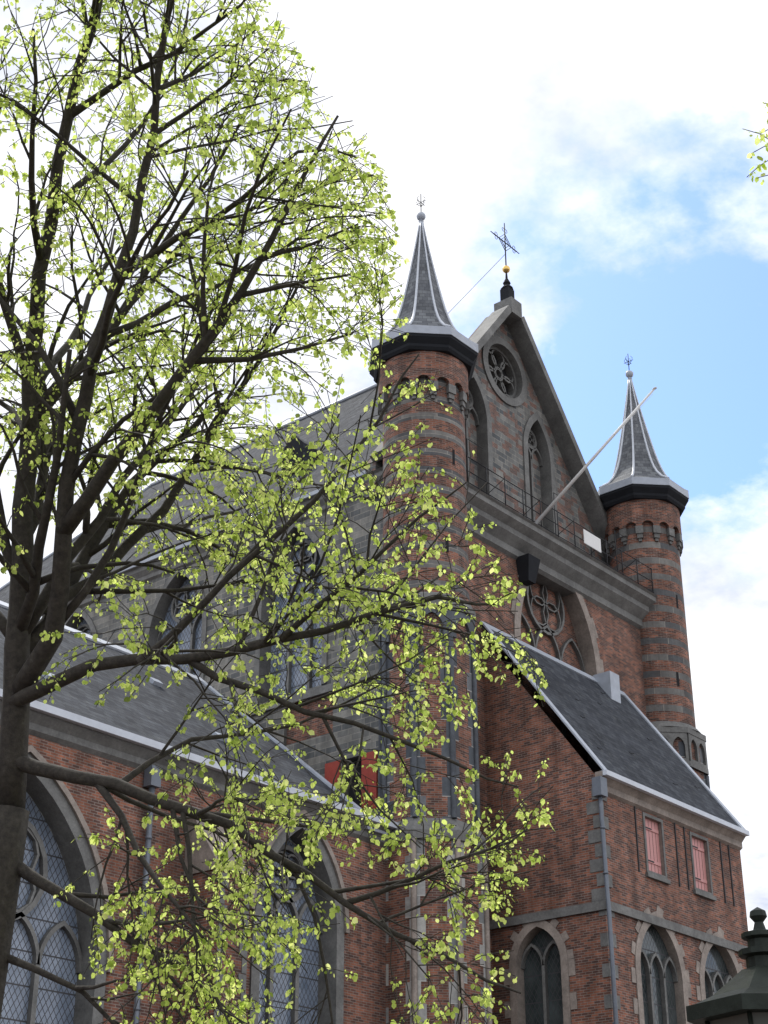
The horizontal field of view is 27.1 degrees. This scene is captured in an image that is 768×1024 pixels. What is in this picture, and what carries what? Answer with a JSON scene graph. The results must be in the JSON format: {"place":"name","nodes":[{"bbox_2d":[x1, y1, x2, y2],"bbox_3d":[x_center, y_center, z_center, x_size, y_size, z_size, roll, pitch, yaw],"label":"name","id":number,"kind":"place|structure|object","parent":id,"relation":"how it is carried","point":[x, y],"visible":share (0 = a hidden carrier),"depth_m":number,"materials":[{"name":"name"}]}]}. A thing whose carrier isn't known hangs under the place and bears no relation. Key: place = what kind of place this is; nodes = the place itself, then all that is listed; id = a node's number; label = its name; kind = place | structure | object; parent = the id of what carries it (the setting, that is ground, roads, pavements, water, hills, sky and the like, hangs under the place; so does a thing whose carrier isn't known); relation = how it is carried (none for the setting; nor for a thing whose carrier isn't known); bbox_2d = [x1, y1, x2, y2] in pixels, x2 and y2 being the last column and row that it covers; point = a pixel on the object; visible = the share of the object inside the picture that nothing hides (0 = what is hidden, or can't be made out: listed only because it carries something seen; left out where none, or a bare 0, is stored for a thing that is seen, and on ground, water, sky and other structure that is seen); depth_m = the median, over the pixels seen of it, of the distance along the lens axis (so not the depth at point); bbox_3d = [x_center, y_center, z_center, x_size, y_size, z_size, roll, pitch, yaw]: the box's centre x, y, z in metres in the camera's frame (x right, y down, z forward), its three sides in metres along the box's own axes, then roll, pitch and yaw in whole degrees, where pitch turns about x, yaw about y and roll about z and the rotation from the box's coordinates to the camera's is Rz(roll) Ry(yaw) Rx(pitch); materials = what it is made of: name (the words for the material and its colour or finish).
{"place":"outdoors","nodes":[
{"label":"outdoors","id":0,"kind":"place"},
{"bbox_2d":[0,699,392,1023],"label":"aisle walls","id":1,"kind":"structure","parent":0,"point":[56,940],"depth_m":38.21,"materials":[{"name":"brown brick"}]},
{"bbox_2d":[0,601,398,834],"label":"roof","id":2,"kind":"structure","parent":1,"relation":"on","point":[151,715],"depth_m":43.57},
{"bbox_2d":[28,467,646,1023],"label":"transept walls","id":3,"kind":"structure","parent":0,"point":[580,633],"depth_m":54.01,"materials":[{"name":"brown brick"}]},
{"bbox_2d":[0,384,382,603],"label":"roof","id":4,"kind":"structure","parent":3,"relation":"on","point":[352,406],"depth_m":63.07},
{"bbox_2d":[362,286,609,566],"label":"gable","id":5,"kind":"structure","parent":3,"relation":"on","point":[518,430],"depth_m":61.49,"materials":[{"name":"brick"}]},
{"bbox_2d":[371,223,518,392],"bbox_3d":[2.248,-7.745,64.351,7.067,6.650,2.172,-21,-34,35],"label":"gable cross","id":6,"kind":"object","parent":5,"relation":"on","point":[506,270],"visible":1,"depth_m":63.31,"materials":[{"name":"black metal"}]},
{"bbox_2d":[466,483,656,628],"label":"cornice","id":7,"kind":"structure","parent":3,"relation":"attached to","point":[550,561],"depth_m":55.63,"materials":[{"name":"stone"}]},
{"bbox_2d":[466,438,653,592],"bbox_3d":[5.541,0.578,57.193,2.432,2.028,11.600,-21,-34,35],"label":"walkway railing","id":8,"kind":"object","parent":7,"relation":"on","point":[592,541],"visible":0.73,"depth_m":56.88,"materials":[{"name":"black metal"}]},
{"bbox_2d":[534,387,656,523],"bbox_3d":[6.340,-1.670,55.377,6.895,4.352,0.483,-15,-30,26],"label":"flag pole","id":9,"kind":"object","parent":7,"relation":"on","point":[565,489],"visible":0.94,"depth_m":54.86,"materials":[{"name":"grey metal"}]},
{"bbox_2d":[0,0,767,930],"label":"sky","id":10,"kind":"structure","parent":0,"point":[608,141],"materials":[{"name":"white"}]},
{"bbox_2d":[482,644,747,1023],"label":"annex walls","id":11,"kind":"structure","parent":0,"point":[678,908],"depth_m":46.79,"materials":[{"name":"brown brick"}]},
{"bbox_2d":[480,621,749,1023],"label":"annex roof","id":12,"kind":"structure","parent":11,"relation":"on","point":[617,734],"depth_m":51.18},
{"bbox_2d":[742,102,767,184],"bbox_3d":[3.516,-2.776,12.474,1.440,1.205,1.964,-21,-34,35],"label":"lime tree","id":13,"kind":"object","parent":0,"point":[750,155],"depth_m":12.48,"materials":[{"name":"green plant"}]},
{"label":"ground","id":14,"kind":"structure","parent":0,"visible":0},
{"bbox_2d":[0,0,556,1023],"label":"lime tree","id":15,"kind":"object","parent":14,"relation":"on","point":[28,654],"depth_m":15.40,"materials":[{"name":"green plant"}]},
{"bbox_2d":[369,194,492,1023],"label":"turret","id":16,"kind":"object","parent":14,"relation":"on","point":[437,341],"visible":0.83,"depth_m":47.98,"materials":[{"name":"brick"}]},
{"bbox_2d":[598,354,709,788],"bbox_3d":[10.191,10.193,58.024,3.608,37.720,3.608,-21,-34,35],"label":"turret","id":17,"kind":"object","parent":14,"relation":"on","point":[644,497],"visible":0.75,"depth_m":60.98,"materials":[{"name":"brick"}]},
{"bbox_2d":[686,907,767,1023],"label":"street lantern","id":18,"kind":"object","parent":14,"relation":"on","point":[741,997],"visible":1,"depth_m":6.99,"materials":[{"name":"black metal"}]}
]}

